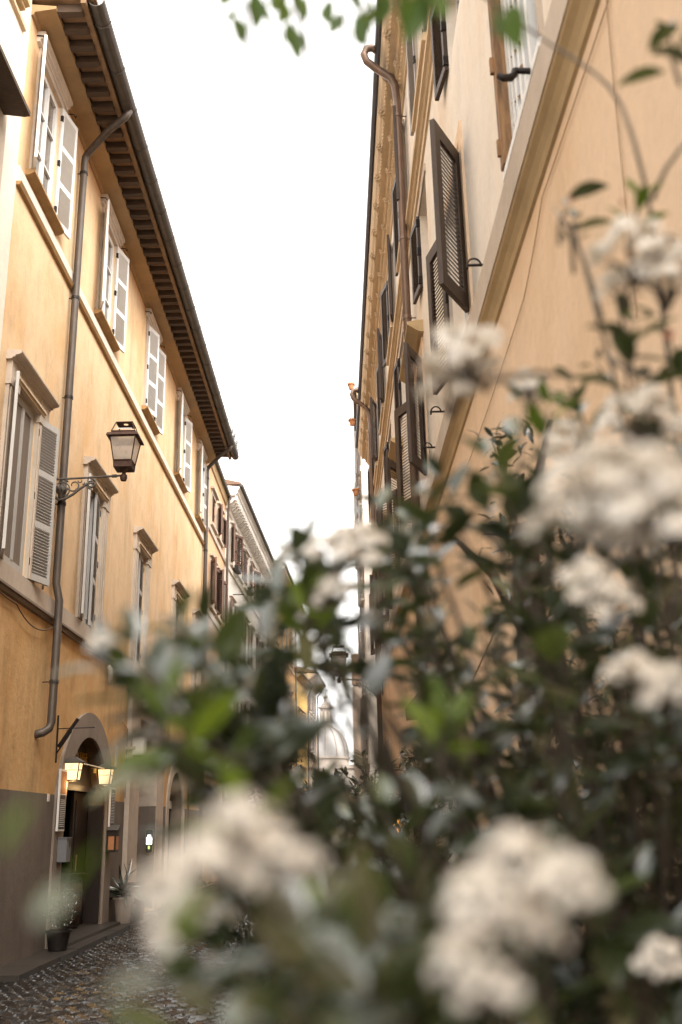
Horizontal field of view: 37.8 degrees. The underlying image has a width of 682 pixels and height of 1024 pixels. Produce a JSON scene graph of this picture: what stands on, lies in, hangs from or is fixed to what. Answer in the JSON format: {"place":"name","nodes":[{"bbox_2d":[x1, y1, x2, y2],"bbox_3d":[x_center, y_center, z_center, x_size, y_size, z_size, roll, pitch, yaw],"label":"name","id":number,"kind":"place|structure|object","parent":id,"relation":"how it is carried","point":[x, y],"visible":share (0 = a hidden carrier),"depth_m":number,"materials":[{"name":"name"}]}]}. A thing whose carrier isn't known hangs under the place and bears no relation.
{"place":"outdoors","nodes":[
{"label":"outdoors","id":0,"kind":"place"},
{"bbox_2d":[0,0,31,349],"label":"cream house","id":1,"kind":"structure","parent":0,"point":[15,17],"depth_m":12.82,"materials":[{"name":"paint"}]},
{"bbox_2d":[0,44,30,187],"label":"window","id":2,"kind":"structure","parent":1,"relation":"in","point":[12,101],"depth_m":12.26,"materials":[{"name":"stone"}]},
{"bbox_2d":[16,0,30,10],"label":"window","id":3,"kind":"structure","parent":1,"relation":"in","point":[22,4],"depth_m":13.34,"materials":[{"name":"stone"}]},
{"bbox_2d":[0,835,352,1023],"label":"street","id":4,"kind":"structure","parent":0,"point":[72,989],"depth_m":10.51,"materials":[{"name":"grey stone"}]},
{"bbox_2d":[0,913,151,982],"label":"kerb","id":5,"kind":"structure","parent":4,"relation":"on","point":[26,967],"depth_m":12.87,"materials":[{"name":"stone"}]},
{"bbox_2d":[45,928,71,951],"bbox_3d":[-3.825,5.788,13.457,0.360,0.260,0.360,-1,-18,0],"label":"planter","id":6,"kind":"object","parent":5,"relation":"on","point":[57,940],"visible":1,"depth_m":13.35,"materials":[{"name":"metal"}]},
{"bbox_2d":[49,889,79,929],"bbox_3d":[-3.819,5.410,13.595,0.543,0.528,0.448,12,-22,-37],"label":"potted bush","id":7,"kind":"object","parent":6,"relation":"on","point":[61,915],"visible":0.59,"depth_m":13.55,"materials":[{"name":"green plant"}]},
{"bbox_2d":[113,896,134,923],"bbox_3d":[-3.781,6.915,17.295,0.380,0.420,0.380,-1,-18,0],"label":"planter","id":8,"kind":"object","parent":5,"relation":"on","point":[123,911],"visible":0.92,"depth_m":17.18,"materials":[{"name":"stone"}]},
{"bbox_2d":[109,859,138,906],"bbox_3d":[-3.824,6.496,17.456,0.940,0.820,0.942,-1,-18,0],"label":"strap plant","id":9,"kind":"object","parent":8,"relation":"in","point":[122,888],"visible":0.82,"depth_m":17.37,"materials":[{"name":"green plant"}]},
{"bbox_2d":[120,882,143,919],"bbox_3d":[-3.749,7.015,17.945,0.530,0.620,0.530,-1,-18,0],"label":"planter","id":10,"kind":"object","parent":5,"relation":"on","point":[135,915],"visible":0.2,"depth_m":17.75,"materials":[{"name":"ceramic"}]},
{"bbox_2d":[0,799,167,999],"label":"viburnum shrub","id":11,"kind":"object","parent":4,"relation":"on","point":[49,903],"visible":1,"depth_m":0.46,"materials":[{"name":"green plant"}]},
{"bbox_2d":[0,0,242,966],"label":"ochre house","id":12,"kind":"structure","parent":4,"relation":"on","point":[102,333],"depth_m":16.14,"materials":[{"name":"orange paint"}]},
{"bbox_2d":[0,348,59,583],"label":"window","id":13,"kind":"structure","parent":12,"relation":"in","point":[32,387],"depth_m":13.15,"materials":[{"name":"stone"}]},
{"bbox_2d":[25,31,72,235],"bbox_3d":[-4.298,-5.523,14.620,0.215,2.415,1.480,-1,-18,0],"label":"window","id":14,"kind":"structure","parent":12,"relation":"in","point":[40,180],"depth_m":14.72,"materials":[{"name":"stone"}]},
{"bbox_2d":[55,769,66,830],"bbox_3d":[-4.043,4.172,14.420,0.036,0.860,0.340,-1,-18,0],"label":"menu board","id":15,"kind":"object","parent":12,"relation":"attached to","point":[61,803],"visible":1,"depth_m":14.36,"materials":[{"name":"white plastic"}]},
{"bbox_2d":[56,837,72,861],"bbox_3d":[-3.973,4.851,14.310,0.145,0.335,0.260,-1,-18,0],"label":"letter box","id":16,"kind":"object","parent":12,"relation":"attached to","point":[63,849],"visible":1,"depth_m":14.21,"materials":[{"name":"grey metal"}]},
{"bbox_2d":[58,872,86,928],"bbox_3d":[-4.484,6.322,16.124,0.680,0.885,0.680,-1,-18,0],"label":"wooden barrel","id":17,"kind":"object","parent":12,"relation":"in","point":[78,892],"visible":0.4,"depth_m":15.99,"materials":[{"name":"brown wood"}]},
{"bbox_2d":[55,715,94,762],"bbox_3d":[-3.852,3.289,14.444,0.544,0.671,0.059,0,-18,-5],"label":"sign bracket","id":18,"kind":"object","parent":12,"relation":"attached to","point":[66,736],"visible":1,"depth_m":14.43,"materials":[{"name":"metal"}]},
{"bbox_2d":[63,792,87,927],"bbox_3d":[-4.355,5.776,16.521,0.120,2.160,0.930,-1,-18,0],"label":"door","id":19,"kind":"structure","parent":12,"relation":"in","point":[79,800],"depth_m":16.51,"materials":[{"name":"brown wood"}]},
{"bbox_2d":[83,763,103,768],"bbox_3d":[-4.086,4.104,15.794,0.253,0.200,2.100,-1,-18,0],"label":"lamp rail","id":20,"kind":"object","parent":12,"relation":"attached to","point":[93,766],"visible":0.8,"depth_m":16.00,"materials":[{"name":"grey metal"}]},
{"bbox_2d":[65,757,86,781],"bbox_3d":[-3.978,3.818,14.793,0.306,0.350,0.306,-1,-18,0],"label":"pub lantern","id":21,"kind":"object","parent":20,"relation":"hanging from","point":[73,766],"visible":1,"depth_m":14.70,"materials":[{"name":"glass"}]},
{"bbox_2d":[93,769,100,786],"bbox_3d":[-3.932,4.347,16.204,0.060,0.312,0.531,-3,-18,6],"label":"lamp cable","id":22,"kind":"object","parent":20,"relation":"hanging from","point":[94,770],"visible":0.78,"depth_m":16.01,"materials":[{"name":"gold metal"}]},
{"bbox_2d":[95,764,113,785],"bbox_3d":[-3.965,4.423,16.773,0.306,0.350,0.306,-1,-18,0],"label":"pub lantern","id":23,"kind":"object","parent":20,"relation":"hanging from","point":[103,776],"visible":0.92,"depth_m":16.67,"materials":[{"name":"brown"}]},
{"bbox_2d":[75,456,118,624],"bbox_3d":[-4.128,0.611,16.740,0.280,2.670,1.720,-1,-18,0],"label":"window","id":24,"kind":"structure","parent":12,"relation":"in","point":[105,488],"depth_m":16.80,"materials":[{"name":"stone"}]},
{"bbox_2d":[55,421,143,500],"bbox_3d":[-3.594,-0.720,14.640,1.285,1.200,0.470,-1,-18,0],"label":"street lantern","id":25,"kind":"object","parent":12,"relation":"attached to","point":[125,446],"visible":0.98,"depth_m":14.55,"materials":[{"name":"metal"}]},
{"bbox_2d":[94,194,124,351],"bbox_3d":[-4.273,-4.363,18.291,0.215,2.415,1.480,-1,-18,0],"label":"window","id":26,"kind":"structure","parent":12,"relation":"in","point":[102,315],"depth_m":18.47,"materials":[{"name":"stone"}]},
{"bbox_2d":[108,792,115,826],"bbox_3d":[-4.021,5.179,17.478,0.036,0.660,0.340,-1,-18,0],"label":"menu board","id":27,"kind":"object","parent":12,"relation":"attached to","point":[111,813],"visible":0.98,"depth_m":17.38,"materials":[{"name":"white plastic"}]},
{"bbox_2d":[106,825,121,851],"bbox_3d":[-3.928,5.648,17.225,0.200,0.450,0.300,-1,-18,0],"label":"display case","id":28,"kind":"object","parent":12,"relation":"attached to","point":[112,842],"visible":1,"depth_m":17.13,"materials":[{"name":"metal"}]},
{"bbox_2d":[132,742,146,751],"bbox_3d":[-3.866,4.500,19.107,0.215,0.330,0.280,-1,-18,0],"label":"alarm box","id":29,"kind":"object","parent":12,"relation":"attached to","point":[140,746],"visible":0.29,"depth_m":18.98,"materials":[{"name":"white plastic"}]},
{"bbox_2d":[128,526,158,664],"bbox_3d":[-4.062,1.809,20.536,0.200,2.670,1.720,-1,-18,0],"label":"window","id":30,"kind":"structure","parent":12,"relation":"in","point":[143,544],"depth_m":20.69,"materials":[{"name":"stone"}]},
{"bbox_2d":[145,832,153,853],"bbox_3d":[-4.069,6.982,21.123,0.170,0.500,0.024,-1,-18,0],"label":"intercom panel","id":31,"kind":"object","parent":12,"relation":"attached to","point":[149,837],"visible":0.62,"depth_m":21.12,"materials":[{"name":"gold metal"}]},
{"bbox_2d":[141,308,162,434],"bbox_3d":[-4.204,-3.114,22.249,0.130,2.415,1.480,-1,-18,0],"label":"window","id":32,"kind":"structure","parent":12,"relation":"in","point":[150,319],"depth_m":21.87,"materials":[{"name":"stone"}]},
{"bbox_2d":[168,809,170,847],"bbox_3d":[-4.293,8.194,23.948,0.140,2.060,2.050,-1,-18,0],"label":"door","id":33,"kind":"structure","parent":12,"relation":"in","point":[169,809],"depth_m":25.01,"materials":[{"name":"brown wood"}]},
{"bbox_2d":[170,579,186,690],"bbox_3d":[-4.032,3.182,24.884,0.200,2.670,1.720,-1,-18,0],"label":"window","id":34,"kind":"structure","parent":12,"relation":"in","point":[178,590],"depth_m":24.53,"materials":[{"name":"stone"}]},
{"bbox_2d":[174,387,189,493],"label":"window","id":35,"kind":"structure","parent":12,"relation":"in","point":[186,410],"depth_m":25.95,"materials":[{"name":"stone"}]},
{"bbox_2d":[191,608,200,685],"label":"window","id":36,"kind":"structure","parent":12,"relation":"in","point":[194,615],"depth_m":27.71,"materials":[{"name":"stone"}]},
{"bbox_2d":[195,439,207,531],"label":"window","id":37,"kind":"structure","parent":12,"relation":"in","point":[198,518],"depth_m":29.37,"materials":[{"name":"stone"}]},
{"bbox_2d":[211,912,273,1015],"bbox_3d":[-0.545,3.209,6.813,0.636,1.216,0.663,10,-21,-32],"label":"laurel bush","id":38,"kind":"object","parent":4,"relation":"on","point":[244,928],"visible":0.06,"depth_m":6.87,"materials":[{"name":"green plant"}]},
{"bbox_2d":[232,767,390,866],"bbox_3d":[-0.875,5.845,17.580,3.397,2.722,2.550,10,-21,-31],"label":"laurel bush","id":39,"kind":"object","parent":4,"relation":"on","point":[258,799],"visible":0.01,"depth_m":18.09,"materials":[{"name":"green plant"}]},
{"bbox_2d":[49,0,681,1023],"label":"viburnum shrub","id":40,"kind":"object","parent":4,"relation":"on","point":[341,930],"visible":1,"depth_m":1.09,"materials":[{"name":"green plant"}]},
{"bbox_2d":[219,0,524,139],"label":"overhanging branch","id":41,"kind":"object","parent":40,"relation":"attached to","point":[415,16],"visible":1,"depth_m":1.41,"materials":[{"name":"green plant"}]},
{"bbox_2d":[457,416,679,1019],"bbox_3d":[0.850,1.069,3.825,0.660,3.437,1.636,-1,-18,0],"label":"creeper tree","id":42,"kind":"object","parent":4,"relation":"on","point":[503,596],"visible":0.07,"depth_m":4.60,"materials":[{"name":"green plant"}]},
{"bbox_3d":[0.317,3.094,6.362,0.610,1.120,0.610,-1,-18,0],"label":"planter","id":43,"kind":"object","parent":4,"relation":"on","visible":0},
{"bbox_2d":[268,748,453,890],"bbox_3d":[0.177,2.376,7.322,1.520,1.333,1.272,-1,-18,0],"label":"laurel bush","id":44,"kind":"object","parent":43,"relation":"in","point":[354,780],"visible":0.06,"depth_m":7.42,"materials":[{"name":"green plant"}]},
{"bbox_2d":[202,461,231,883],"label":"pink house","id":45,"kind":"structure","parent":0,"point":[220,497],"depth_m":32.94,"materials":[{"name":"paint"}]},
{"bbox_2d":[203,785,214,881],"bbox_3d":[-3.930,9.579,29.632,0.120,2.850,1.580,-1,-18,0],"label":"doorway","id":46,"kind":"structure","parent":45,"relation":"in","point":[214,785],"depth_m":28.73,"materials":[{"name":"stone"}]},
{"bbox_2d":[209,553,217,614],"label":"window","id":47,"kind":"structure","parent":45,"relation":"in","point":[212,556],"depth_m":31.54,"materials":[{"name":"stone"}]},
{"bbox_2d":[210,486,219,534],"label":"window","id":48,"kind":"structure","parent":45,"relation":"in","point":[213,491],"depth_m":32.58,"materials":[{"name":"stone"}]},
{"bbox_2d":[215,566,220,622],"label":"window","id":49,"kind":"structure","parent":45,"relation":"in","point":[217,617],"depth_m":33.05,"materials":[{"name":"stone"}]},
{"bbox_2d":[216,501,224,547],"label":"window","id":50,"kind":"structure","parent":45,"relation":"in","point":[219,539],"depth_m":33.76,"materials":[{"name":"stone"}]},
{"bbox_2d":[98,0,375,764],"label":"sky","id":51,"kind":"structure","parent":0,"point":[268,225],"materials":[{"name":"white"}]},
{"bbox_2d":[221,479,277,874],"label":"white house","id":52,"kind":"structure","parent":0,"point":[247,540],"depth_m":39.37,"materials":[{"name":"paint"}]},
{"bbox_2d":[229,594,237,609],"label":"window","id":53,"kind":"structure","parent":52,"relation":"in","point":[230,595],"depth_m":36.77,"materials":[{"name":"stone"}]},
{"bbox_2d":[230,521,237,572],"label":"window","id":54,"kind":"structure","parent":52,"relation":"in","point":[231,522],"depth_m":37.19,"materials":[{"name":"stone"}]},
{"bbox_2d":[233,559,243,573],"bbox_3d":[-3.887,2.068,37.671,0.385,0.539,0.875,-2,-18,2],"label":"window box","id":55,"kind":"object","parent":52,"relation":"attached to","point":[237,569],"visible":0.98,"depth_m":37.49,"materials":[{"name":"metal"}]},
{"bbox_2d":[237,535,244,583],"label":"window","id":56,"kind":"structure","parent":52,"relation":"in","point":[238,576],"depth_m":39.12,"materials":[{"name":"stone"}]},
{"bbox_2d":[244,548,250,586],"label":"window","id":57,"kind":"structure","parent":52,"relation":"in","point":[248,555],"depth_m":41.71,"materials":[{"name":"stone"}]},
{"bbox_2d":[249,624,254,667],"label":"window","id":58,"kind":"structure","parent":52,"relation":"in","point":[250,624],"depth_m":42.49,"materials":[{"name":"stone"}]},
{"bbox_2d":[250,559,256,597],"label":"window","id":59,"kind":"structure","parent":52,"relation":"in","point":[251,560],"depth_m":42.93,"materials":[{"name":"stone"}]},
{"bbox_2d":[271,564,304,813],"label":"amber house","id":60,"kind":"structure","parent":0,"point":[287,573],"depth_m":57.30,"materials":[{"name":"paint"}]},
{"bbox_2d":[294,669,310,789],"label":"yellow house","id":61,"kind":"structure","parent":0,"point":[303,704],"depth_m":62.67,"materials":[{"name":"paint"}]},
{"bbox_2d":[294,666,324,784],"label":"peach house","id":62,"kind":"structure","parent":0,"point":[314,747],"depth_m":67.51,"materials":[{"name":"paint"}]},
{"bbox_2d":[317,701,353,834],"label":"church","id":63,"kind":"structure","parent":0,"point":[335,740],"depth_m":211.76,"materials":[{"name":"stone"}]},
{"bbox_2d":[351,654,362,793],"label":"end house","id":64,"kind":"structure","parent":0,"point":[358,741],"depth_m":69.38,"materials":[{"name":"paint"}]},
{"bbox_2d":[353,387,380,844],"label":"cream house","id":65,"kind":"structure","parent":0,"point":[361,470],"depth_m":34.40,"materials":[{"name":"white paint"}]},
{"bbox_2d":[345,416,355,426],"bbox_3d":[0.434,-3.278,35.730,0.577,0.540,0.388,-1,-18,0],"label":"flower pot","id":66,"kind":"object","parent":65,"relation":"attached to","point":[351,421],"visible":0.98,"depth_m":35.65,"materials":[{"name":"ceramic"}]},
{"bbox_2d":[344,379,357,391],"bbox_3d":[0.401,-4.580,36.124,0.472,0.549,0.362,12,-22,-36],"label":"flower pot","id":67,"kind":"object","parent":65,"relation":"attached to","point":[350,385],"visible":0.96,"depth_m":35.96,"materials":[{"name":"ceramic"}]},
{"bbox_2d":[350,483,360,495],"bbox_3d":[0.527,-0.727,34.871,0.591,0.530,0.324,7,-19,-25],"label":"flower pot","id":68,"kind":"object","parent":65,"relation":"attached to","point":[355,491],"visible":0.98,"depth_m":34.76,"materials":[{"name":"ceramic"}]},
{"bbox_2d":[361,598,365,657],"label":"window","id":69,"kind":"structure","parent":65,"relation":"in","point":[362,600],"depth_m":33.88,"materials":[{"name":"stone"}]},
{"bbox_2d":[349,0,681,1021],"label":"peach house","id":70,"kind":"structure","parent":0,"point":[487,150],"depth_m":6.93,"materials":[{"name":"paint"}]},
{"bbox_2d":[331,651,382,694],"bbox_3d":[0.360,3.814,23.950,1.285,1.200,0.470,-1,-18,-1],"label":"street lantern","id":71,"kind":"object","parent":70,"relation":"attached to","point":[342,656],"visible":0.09,"depth_m":23.87,"materials":[{"name":"metal"}]},
{"bbox_2d":[373,400,378,485],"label":"window","id":72,"kind":"structure","parent":70,"relation":"in","point":[376,462],"depth_m":23.93,"materials":[{"name":"wood"}]},
{"bbox_2d":[379,367,385,434],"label":"window","id":73,"kind":"structure","parent":70,"relation":"in","point":[382,405],"depth_m":20.59,"materials":[{"name":"wood"}]},
{"bbox_2d":[387,419,390,441],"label":"window","id":74,"kind":"structure","parent":70,"relation":"in","point":[390,419],"depth_m":19.22,"materials":[{"name":"stone"}]},
{"bbox_2d":[386,244,394,365],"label":"window","id":75,"kind":"structure","parent":70,"relation":"in","point":[390,323],"depth_m":17.54,"materials":[{"name":"stone"}]},
{"bbox_2d":[388,437,402,560],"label":"window","id":76,"kind":"structure","parent":70,"relation":"in","point":[392,450],"depth_m":16.29,"materials":[{"name":"wood"}]},
{"bbox_2d":[398,326,403,357],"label":"window","id":77,"kind":"structure","parent":70,"relation":"in","point":[401,340],"depth_m":15.79,"materials":[{"name":"stone"}]},
{"bbox_2d":[396,119,407,272],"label":"window","id":78,"kind":"structure","parent":70,"relation":"in","point":[403,126],"depth_m":14.40,"materials":[{"name":"stone"}]},
{"bbox_2d":[399,744,411,839],"bbox_3d":[1.075,5.146,16.195,0.060,3.000,1.640,-1,-18,-1],"label":"doorway","id":79,"kind":"structure","parent":70,"relation":"in","point":[401,751],"depth_m":17.00,"materials":[{"name":"stone"}]},
{"bbox_2d":[405,695,417,720],"bbox_3d":[0.879,2.452,11.804,0.230,0.800,0.024,-1,-18,0],"label":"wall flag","id":80,"kind":"object","parent":70,"relation":"attached to","point":[408,717],"depth_m":11.82,"materials":[{"name":"fabric"}]},
{"bbox_2d":[399,319,426,503],"bbox_3d":[0.926,-1.149,12.677,0.200,2.050,1.600,-1,-18,-1],"label":"window","id":81,"kind":"structure","parent":70,"relation":"in","point":[414,332],"depth_m":12.49,"materials":[{"name":"stone"}]},
{"bbox_2d":[411,31,426,131],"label":"window","id":82,"kind":"structure","parent":70,"relation":"in","point":[419,61],"depth_m":11.50,"materials":[{"name":"stone"}]},
{"bbox_2d":[417,163,425,216],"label":"window","id":83,"kind":"structure","parent":70,"relation":"in","point":[424,167],"depth_m":11.96,"materials":[{"name":"stone"}]},
{"bbox_2d":[434,646,470,895],"bbox_3d":[1.181,3.060,9.932,0.220,3.200,2.040,-1,-18,-1],"label":"doorway","id":84,"kind":"structure","parent":70,"relation":"in","point":[468,893],"depth_m":9.42,"materials":[{"name":"stone"}]},
{"bbox_2d":[455,0,458,18],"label":"window","id":85,"kind":"structure","parent":70,"relation":"in","point":[457,1],"depth_m":9.42,"materials":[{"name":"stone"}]},
{"bbox_2d":[445,150,469,368],"bbox_3d":[1.105,-2.157,8.854,0.205,1.660,1.160,-1,-18,-1],"label":"window","id":86,"kind":"structure","parent":70,"relation":"in","point":[466,315],"depth_m":9.32,"materials":[{"name":"stone"}]},
{"bbox_2d":[503,0,544,181],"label":"window","id":87,"kind":"structure","parent":70,"relation":"in","point":[538,3],"depth_m":5.43,"materials":[{"name":"stone"}]},
{"bbox_3d":[-0.459,4.190,8.748,0.660,0.500,0.660,-1,-18,0],"label":"planter","id":88,"kind":"object","parent":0,"visible":0},
{"bbox_2d":[200,767,372,928],"bbox_3d":[-0.513,3.239,9.229,1.782,1.730,1.438,-1,-18,0],"label":"laurel bush","id":89,"kind":"object","parent":88,"relation":"in","point":[335,773],"visible":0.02,"depth_m":9.51,"materials":[{"name":"green plant"}]}
]}

